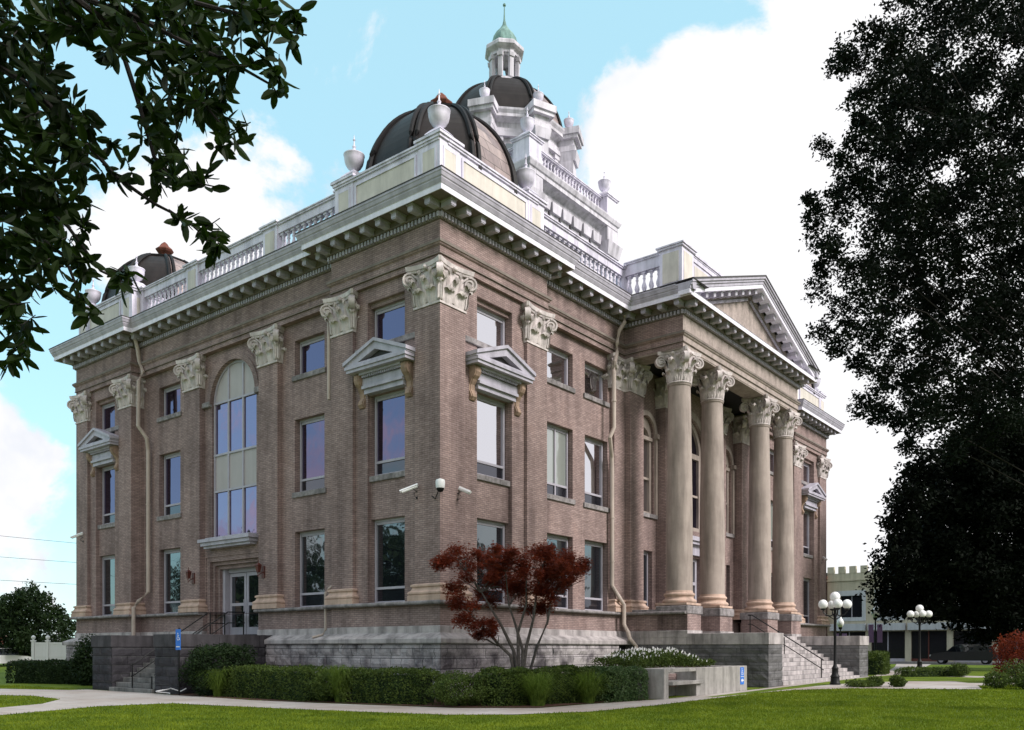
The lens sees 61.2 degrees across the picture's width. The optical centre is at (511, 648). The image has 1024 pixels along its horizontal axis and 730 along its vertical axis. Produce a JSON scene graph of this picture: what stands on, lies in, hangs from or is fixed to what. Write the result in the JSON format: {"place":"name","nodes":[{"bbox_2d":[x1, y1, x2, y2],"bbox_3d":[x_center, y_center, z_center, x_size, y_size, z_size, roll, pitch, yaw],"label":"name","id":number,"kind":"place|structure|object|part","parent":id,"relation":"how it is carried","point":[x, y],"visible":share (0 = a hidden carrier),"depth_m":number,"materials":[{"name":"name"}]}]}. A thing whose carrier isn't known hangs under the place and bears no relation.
{"place":"outdoors","nodes":[
{"label":"outdoors","id":0,"kind":"place"},
{"bbox_2d":[173,693,646,706],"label":"soil","id":1,"kind":"structure","parent":0,"point":[434,704],"depth_m":24.32,"materials":[{"name":"brown soil"}]},
{"bbox_2d":[156,688,186,693],"bbox_3d":[-11.723,1.460,29.704,0.991,0.214,0.367,0,0,-32],"label":"hose","id":2,"kind":"object","parent":1,"relation":"on","point":[168,689],"visible":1,"depth_m":29.73,"materials":[{"name":"white plastic"}]},
{"bbox_2d":[176,628,180,694],"bbox_3d":[-11.292,0.450,29.328,0.300,2.300,0.074,0,0,38],"label":"parking sign","id":3,"kind":"object","parent":1,"relation":"on","point":[178,639],"visible":1,"depth_m":29.31,"materials":[{"name":"blue metal"}]},
{"bbox_2d":[188,668,234,696],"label":"grass clump","id":4,"kind":"object","parent":1,"relation":"on","point":[217,686],"visible":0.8,"depth_m":28.25,"materials":[{"name":"green plant"}]},
{"bbox_2d":[178,642,258,695],"bbox_3d":[-9.912,0.725,29.433,2.576,1.908,2.612,0,0,38],"label":"shrub","id":5,"kind":"object","parent":1,"relation":"on","point":[199,661],"visible":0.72,"depth_m":28.98,"materials":[{"name":"green plant"}]},
{"bbox_2d":[221,663,329,701],"bbox_3d":[-7.429,1.112,27.354,5.120,1.295,1.284,0,0,38],"label":"hedge","id":6,"kind":"object","parent":1,"relation":"on","point":[274,682],"visible":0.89,"depth_m":26.86,"materials":[{"name":"green plant"}]},
{"bbox_2d":[304,668,352,701],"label":"shrub","id":7,"kind":"object","parent":1,"relation":"on","point":[329,695],"visible":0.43,"depth_m":25.48,"materials":[{"name":"green plant"}]},
{"bbox_2d":[307,664,366,701],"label":"grass clump","id":8,"kind":"object","parent":1,"relation":"on","point":[337,681],"visible":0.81,"depth_m":25.18,"materials":[{"name":"green plant"}]},
{"bbox_2d":[337,666,446,704],"bbox_3d":[-3.458,1.125,25.059,3.644,1.267,1.438,0,0,25],"label":"hedge","id":9,"kind":"object","parent":1,"relation":"on","point":[383,686],"visible":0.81,"depth_m":24.59,"materials":[{"name":"green plant"}]},
{"bbox_2d":[425,669,493,705],"bbox_3d":[-1.455,1.101,23.660,1.886,1.066,1.818,0,0,-12],"label":"shrub","id":10,"kind":"object","parent":1,"relation":"on","point":[441,689],"visible":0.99,"depth_m":23.30,"materials":[{"name":"green plant"}]},
{"bbox_2d":[428,538,593,673],"bbox_3d":[-0.094,-0.802,24.984,5.029,4.776,3.870,0,0,38],"label":"maple tree","id":11,"kind":"object","parent":1,"relation":"on","point":[551,569],"visible":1,"depth_m":24.74,"materials":[{"name":"red plant"}]},
{"bbox_2d":[501,671,583,705],"bbox_3d":[0.692,1.099,23.524,2.838,0.954,2.745,0,0,8],"label":"grass clump","id":12,"kind":"object","parent":1,"relation":"on","point":[536,691],"visible":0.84,"depth_m":23.31,"materials":[{"name":"green plant"}]},
{"bbox_2d":[471,664,614,705],"bbox_3d":[1.117,1.093,24.881,5.028,1.303,1.476,0,0,-32],"label":"hedge","id":13,"kind":"object","parent":1,"relation":"on","point":[501,694],"visible":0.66,"depth_m":23.98,"materials":[{"name":"green plant"}]},
{"bbox_2d":[555,670,628,703],"bbox_3d":[2.098,1.087,24.665,2.757,0.952,2.854,0,0,-32],"label":"grass clump","id":14,"kind":"object","parent":1,"relation":"on","point":[589,692],"visible":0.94,"depth_m":24.42,"materials":[{"name":"green plant"}]},
{"bbox_2d":[584,665,648,702],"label":"hedge","id":15,"kind":"object","parent":1,"relation":"on","point":[627,689],"visible":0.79,"depth_m":25.30,"materials":[{"name":"green plant"}]},
{"bbox_2d":[0,664,1013,714],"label":"path","id":16,"kind":"structure","parent":0,"point":[68,699],"depth_m":25.54,"materials":[{"name":"grey concrete"}]},
{"bbox_2d":[818,592,851,684],"bbox_3d":[12.921,-0.405,34.601,1.029,3.720,1.029,0,0,-37],"label":"street lamp","id":17,"kind":"object","parent":16,"relation":"on","point":[835,603],"visible":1,"depth_m":34.51,"materials":[{"name":"black metal"}]},
{"bbox_2d":[845,678,880,686],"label":"shrub","id":18,"kind":"object","parent":16,"relation":"on","point":[854,682],"visible":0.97,"depth_m":32.42,"materials":[{"name":"green plant"}]},
{"bbox_2d":[866,675,884,686],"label":"shrub","id":19,"kind":"object","parent":16,"relation":"on","point":[875,678],"visible":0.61,"depth_m":32.69,"materials":[{"name":"green plant"}]},
{"bbox_2d":[888,675,907,686],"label":"shrub","id":20,"kind":"object","parent":16,"relation":"on","point":[897,681],"visible":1,"depth_m":32.43,"materials":[{"name":"green plant"}]},
{"bbox_2d":[907,605,932,670],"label":"street lamp","id":21,"kind":"object","parent":16,"relation":"on","point":[919,613],"visible":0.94,"depth_m":46.23,"materials":[{"name":"black metal"}]},
{"bbox_2d":[949,663,970,676],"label":"shrub","id":22,"kind":"object","parent":16,"relation":"on","point":[956,672],"visible":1,"depth_m":41.82,"materials":[{"name":"green plant"}]},
{"bbox_2d":[0,663,1023,729],"bbox_3d":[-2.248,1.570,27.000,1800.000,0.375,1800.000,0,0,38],"label":"ground","id":23,"kind":"structure","parent":0,"point":[979,670],"depth_m":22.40,"materials":[{"name":"green plant"}]},
{"bbox_2d":[0,648,30,662],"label":"parked car","id":24,"kind":"object","parent":23,"relation":"on","point":[5,656],"visible":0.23,"depth_m":70.84,"materials":[{"name":"white paint"}]},
{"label":"windows","id":25,"kind":"part","parent":24,"relation":"part of","materials":[{"name":"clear glass"}]},
{"bbox_2d":[0,579,75,665],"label":"tree","id":26,"kind":"object","parent":23,"relation":"on","point":[20,609],"visible":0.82,"depth_m":70.92,"materials":[{"name":"green plant"}]},
{"bbox_2d":[5,658,91,684],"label":"hedge","id":27,"kind":"object","parent":23,"relation":"on","point":[48,671],"visible":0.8,"depth_m":38.80,"materials":[{"name":"green plant"}]},
{"bbox_2d":[30,635,66,660],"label":"white fence","id":28,"kind":"object","parent":23,"relation":"on","point":[46,650],"visible":0.37,"depth_m":49.92,"materials":[{"name":"white plastic"}]},
{"bbox_2d":[68,633,94,685],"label":"shrub","id":29,"kind":"object","parent":23,"relation":"on","point":[82,667],"visible":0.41,"depth_m":36.59,"materials":[{"name":"green plant"}]},
{"bbox_2d":[0,0,316,380],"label":"tree","id":30,"kind":"object","parent":23,"relation":"on","point":[37,196],"visible":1,"depth_m":6.51,"materials":[{"name":"green plant"}]},
{"bbox_2d":[48,3,868,698],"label":"courthouse","id":31,"kind":"structure","parent":23,"relation":"on","point":[444,291],"depth_m":34.16,"materials":[{"name":"brown brick"}]},
{"bbox_2d":[70,532,83,541],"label":"security camera","id":32,"kind":"object","parent":31,"relation":"attached to","point":[76,535],"visible":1,"depth_m":41.18,"materials":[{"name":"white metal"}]},
{"bbox_2d":[97,465,114,529],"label":"window","id":33,"kind":"structure","parent":31,"relation":"in","point":[108,473],"depth_m":40.74,"materials":[{"name":"blue glass"}]},
{"bbox_2d":[102,555,114,615],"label":"window","id":34,"kind":"structure","parent":31,"relation":"in","point":[108,562],"depth_m":40.80,"materials":[{"name":"clear glass"}]},
{"bbox_2d":[102,402,114,432],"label":"window","id":35,"kind":"structure","parent":31,"relation":"in","point":[108,411],"depth_m":40.80,"materials":[{"name":"blue glass"}]},
{"bbox_2d":[157,452,181,520],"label":"window","id":36,"kind":"structure","parent":31,"relation":"in","point":[171,461],"depth_m":38.07,"materials":[{"name":"blue glass"}]},
{"bbox_2d":[157,384,181,422],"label":"window","id":37,"kind":"structure","parent":31,"relation":"in","point":[171,394],"depth_m":38.03,"materials":[{"name":"blue glass"}]},
{"bbox_2d":[164,548,179,612],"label":"window","id":38,"kind":"structure","parent":31,"relation":"in","point":[171,557],"depth_m":38.09,"materials":[{"name":"clear glass"}]},
{"bbox_2d":[214,360,255,536],"bbox_3d":[-11.112,-8.025,34.897,3.040,7.150,0.115,0,0,38],"label":"arched window","id":39,"kind":"structure","parent":31,"relation":"in","point":[234,397],"depth_m":34.95,"materials":[{"name":"blue glass"}]},
{"bbox_2d":[230,572,246,634],"bbox_3d":[-11.279,-1.835,35.680,1.130,2.530,0.050,0,0,38],"label":"door","id":40,"kind":"structure","parent":31,"relation":"in","point":[238,581],"depth_m":35.67,"materials":[{"name":"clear glass"}]},
{"bbox_2d":[246,572,257,633],"bbox_3d":[-10.378,-1.835,34.926,1.140,2.530,0.123,0,0,38],"label":"door","id":41,"kind":"structure","parent":31,"relation":"in","point":[252,577],"depth_m":35.12,"materials":[{"name":"clear glass"}]},
{"bbox_2d":[292,415,325,497],"bbox_3d":[-7.370,-7.085,31.972,1.920,2.930,0.430,0,0,38],"label":"window","id":42,"kind":"structure","parent":31,"relation":"in","point":[312,430],"depth_m":32.13,"materials":[{"name":"blue glass"}]},
{"bbox_2d":[292,334,325,381],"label":"window","id":43,"kind":"structure","parent":31,"relation":"in","point":[312,351],"depth_m":32.10,"materials":[{"name":"blue glass"}]},
{"bbox_2d":[300,530,324,606],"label":"window","id":44,"kind":"structure","parent":31,"relation":"in","point":[312,543],"depth_m":32.17,"materials":[{"name":"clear glass"}]},
{"bbox_2d":[369,389,404,482],"bbox_3d":[-4.027,-7.085,28.887,2.010,2.930,0.370,0,0,38],"label":"window","id":45,"kind":"structure","parent":31,"relation":"in","point":[389,408],"depth_m":29.02,"materials":[{"name":"blue glass"}]},
{"bbox_2d":[375,517,404,602],"bbox_3d":[-3.974,-2.932,28.954,1.690,2.836,0.100,0,0,38],"label":"window","id":46,"kind":"structure","parent":31,"relation":"in","point":[389,533],"depth_m":29.05,"materials":[{"name":"clear glass"}]},
{"bbox_2d":[375,300,404,343],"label":"window","id":47,"kind":"structure","parent":31,"relation":"in","point":[389,320],"depth_m":29.02,"materials":[{"name":"blue glass"}]},
{"bbox_2d":[399,483,417,498],"bbox_3d":[-3.280,-5.010,27.530,0.607,0.487,0.188,0,0,-3],"label":"security camera","id":48,"kind":"object","parent":31,"relation":"attached to","point":[409,488],"visible":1,"depth_m":27.46,"materials":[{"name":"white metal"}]},
{"bbox_2d":[432,478,444,498],"bbox_3d":[-2.352,-4.954,26.889,0.292,0.593,0.739,0,0,-39],"label":"security camera","id":49,"kind":"object","parent":31,"relation":"attached to","point":[440,484],"visible":1,"depth_m":26.62,"materials":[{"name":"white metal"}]},
{"bbox_2d":[457,486,471,500],"bbox_3d":[-1.532,-4.960,27.490,0.188,0.487,0.607,0,0,-42],"label":"security camera","id":50,"kind":"object","parent":31,"relation":"attached to","point":[464,490],"visible":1,"depth_m":27.50,"materials":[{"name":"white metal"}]},
{"bbox_2d":[477,519,504,603],"bbox_3d":[-0.847,-2.932,29.543,0.100,2.836,1.790,0,0,38],"label":"window","id":51,"kind":"structure","parent":31,"relation":"in","point":[487,531],"depth_m":29.61,"materials":[{"name":"clear glass"}]},
{"bbox_2d":[477,306,504,348],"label":"window","id":52,"kind":"structure","parent":31,"relation":"in","point":[490,327],"depth_m":29.67,"materials":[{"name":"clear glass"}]},
{"bbox_2d":[477,394,509,486],"bbox_3d":[-0.780,-7.085,29.490,0.370,2.930,2.110,0,0,38],"label":"window","id":53,"kind":"structure","parent":31,"relation":"in","point":[490,412],"depth_m":29.68,"materials":[{"name":"white glass"}]},
{"bbox_2d":[547,534,567,608],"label":"window","id":54,"kind":"structure","parent":31,"relation":"in","point":[560,542],"depth_m":33.67,"materials":[{"name":"grey glass"}]},
{"bbox_2d":[547,423,575,504],"bbox_3d":[1.723,-7.085,33.259,0.430,2.930,1.970,0,0,38],"label":"window","id":55,"kind":"structure","parent":31,"relation":"in","point":[557,438],"depth_m":33.46,"materials":[{"name":"clear glass"}]},
{"bbox_2d":[547,347,575,393],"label":"window","id":56,"kind":"structure","parent":31,"relation":"in","point":[557,362],"depth_m":33.46,"materials":[{"name":"grey glass"}]},
{"bbox_2d":[585,541,602,610],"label":"window","id":57,"kind":"structure","parent":31,"relation":"in","point":[594,582],"depth_m":35.59,"materials":[{"name":"grey glass"}]},
{"bbox_2d":[583,437,609,512],"bbox_3d":[3.314,-7.085,35.283,0.430,2.930,1.920,0,0,38],"label":"window","id":58,"kind":"structure","parent":31,"relation":"in","point":[593,448],"depth_m":35.53,"materials":[{"name":"white glass"}]},
{"bbox_2d":[583,364,609,407],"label":"window","id":59,"kind":"structure","parent":31,"relation":"in","point":[593,379],"depth_m":35.47,"materials":[{"name":"grey glass"}]},
{"bbox_2d":[644,551,647,605],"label":"window","id":60,"kind":"structure","parent":31,"relation":"in","point":[645,553],"depth_m":38.92,"materials":[{"name":"grey glass"}]},
{"bbox_2d":[644,410,659,519],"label":"arched window","id":61,"kind":"structure","parent":31,"relation":"in","point":[647,431],"depth_m":38.91,"materials":[{"name":"glass"}]},
{"bbox_2d":[693,559,696,602],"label":"door","id":62,"kind":"structure","parent":31,"relation":"in","point":[694,560],"depth_m":42.68,"materials":[{"name":"white glass"}]},
{"bbox_2d":[691,411,700,532],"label":"arched window","id":63,"kind":"structure","parent":31,"relation":"in","point":[696,448],"depth_m":42.68,"materials":[{"name":"glass"}]},
{"bbox_2d":[726,445,736,537],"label":"arched window","id":64,"kind":"structure","parent":31,"relation":"in","point":[733,467],"depth_m":45.47,"materials":[{"name":"black glass"}]},
{"bbox_2d":[771,502,772,550],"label":"window","id":65,"kind":"structure","parent":31,"relation":"in","point":[771,502],"depth_m":50.57,"materials":[{"name":"clear glass"}]},
{"bbox_2d":[770,451,773,475],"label":"window","id":66,"kind":"structure","parent":31,"relation":"in","point":[771,453],"depth_m":50.57,"materials":[{"name":"grey glass"}]},
{"bbox_2d":[803,578,808,622],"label":"window","id":67,"kind":"structure","parent":31,"relation":"in","point":[805,581],"depth_m":54.01,"materials":[{"name":"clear glass"}]},
{"bbox_2d":[803,463,808,482],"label":"window","id":68,"kind":"structure","parent":31,"relation":"in","point":[805,466],"depth_m":53.91,"materials":[{"name":"grey glass"}]},
{"bbox_2d":[803,510,812,558],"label":"window","id":69,"kind":"structure","parent":31,"relation":"in","point":[806,515],"depth_m":53.91,"materials":[{"name":"grey glass"}]},
{"bbox_2d":[635,665,746,699],"bbox_3d":[5.338,1.079,29.273,3.120,0.930,6.150,0,0,38],"label":"planter","id":70,"kind":"object","parent":23,"relation":"on","point":[665,682],"visible":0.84,"depth_m":27.94,"materials":[{"name":"grey concrete"}]},
{"bbox_2d":[590,647,715,667],"bbox_3d":[4.915,0.318,29.407,1.974,0.777,5.607,0,0,38],"label":"flowering plant","id":71,"kind":"object","parent":70,"relation":"on","point":[646,658],"visible":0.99,"depth_m":28.33,"materials":[{"name":"green plant"}]},
{"bbox_2d":[826,573,826,635],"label":"brick building","id":72,"kind":"structure","parent":23,"relation":"on","point":[826,600],"depth_m":90.20,"materials":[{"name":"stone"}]},
{"bbox_2d":[836,617,846,635],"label":"street lamp","id":73,"kind":"object","parent":23,"relation":"on","point":[840,622],"visible":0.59,"depth_m":68.27,"materials":[{"name":"white glass"}]},
{"bbox_2d":[868,606,881,649],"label":"street lamp","id":74,"kind":"object","parent":23,"relation":"on","point":[871,633],"visible":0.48,"depth_m":61.95,"materials":[{"name":"black metal"}]},
{"bbox_2d":[868,650,890,674],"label":"hedge","id":75,"kind":"object","parent":23,"relation":"on","point":[879,662],"visible":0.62,"depth_m":45.37,"materials":[{"name":"green plant"}]},
{"bbox_2d":[798,0,1023,485],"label":"tree","id":76,"kind":"object","parent":23,"relation":"on","point":[993,315],"visible":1,"depth_m":18.48,"materials":[{"name":"green plant"}]},
{"bbox_2d":[893,665,957,676],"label":"hedge","id":77,"kind":"object","parent":23,"relation":"on","point":[924,671],"visible":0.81,"depth_m":42.11,"materials":[{"name":"green plant"}]},
{"bbox_2d":[854,410,1023,650],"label":"tree","id":78,"kind":"object","parent":23,"relation":"on","point":[937,555],"visible":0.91,"depth_m":51.63,"materials":[{"name":"green plant"}]},
{"bbox_2d":[890,661,999,662],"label":"kerb","id":79,"kind":"structure","parent":23,"relation":"on","point":[936,662],"depth_m":82.75,"materials":[{"name":"grey concrete"}]},
{"bbox_2d":[982,670,1013,687],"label":"shrub","id":80,"kind":"object","parent":23,"relation":"on","point":[995,682],"visible":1,"depth_m":31.23,"materials":[{"name":"green plant"}]},
{"bbox_2d":[990,629,1023,676],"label":"maple shrub","id":81,"kind":"object","parent":23,"relation":"on","point":[1016,653],"visible":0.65,"depth_m":35.75,"materials":[{"name":"red plant"}]},
{"bbox_2d":[999,658,1023,686],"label":"shrub","id":82,"kind":"object","parent":23,"relation":"on","point":[1012,671],"visible":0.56,"depth_m":32.26,"materials":[{"name":"green plant"}]},
{"bbox_2d":[1012,670,1023,688],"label":"shrub","id":83,"kind":"object","parent":23,"relation":"on","point":[1018,680],"visible":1,"depth_m":30.70,"materials":[{"name":"green plant"}]},
{"bbox_2d":[0,0,1023,637],"label":"sky","id":84,"kind":"structure","parent":0,"point":[701,117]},
{"bbox_2d":[826,565,1023,661],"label":"shop building","id":85,"kind":"structure","parent":0,"point":[900,641],"depth_m":86.55,"materials":[{"name":"beige concrete"}]},
{"bbox_2d":[836,632,864,635],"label":"shop window","id":86,"kind":"structure","parent":85,"relation":"in","point":[848,633],"depth_m":88.50,"materials":[{"name":"black glass"}]},
{"bbox_2d":[841,595,861,616],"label":"window","id":87,"kind":"structure","parent":85,"relation":"in","point":[855,610],"depth_m":88.47,"materials":[{"name":"black glass"}]},
{"bbox_2d":[872,631,904,660],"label":"shop window","id":88,"kind":"structure","parent":85,"relation":"in","point":[893,642],"depth_m":86.08,"materials":[{"name":"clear glass"}]},
{"bbox_2d":[911,631,946,660],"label":"shop window","id":89,"kind":"structure","parent":85,"relation":"in","point":[932,642],"depth_m":84.05,"materials":[{"name":"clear glass"}]},
{"bbox_2d":[954,630,990,661],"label":"shop window","id":90,"kind":"structure","parent":85,"relation":"in","point":[961,641],"depth_m":82.30,"materials":[{"name":"black glass"}]},
{"bbox_2d":[998,630,1023,661],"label":"shop window","id":91,"kind":"structure","parent":85,"relation":"in","point":[1019,630],"depth_m":79.94,"materials":[{"name":"black glass"}]},
{"bbox_2d":[890,662,1005,664],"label":"road","id":92,"kind":"structure","parent":0,"point":[942,664],"depth_m":78.52,"materials":[{"name":"grey asphalt"}]},
{"bbox_2d":[930,644,998,663],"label":"parked car","id":93,"kind":"object","parent":92,"relation":"on","point":[961,652],"visible":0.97,"depth_m":75.21,"materials":[{"name":"black paint"}]},
{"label":"windows","id":94,"kind":"part","parent":93,"relation":"part of","materials":[{"name":"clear glass"}]}
]}

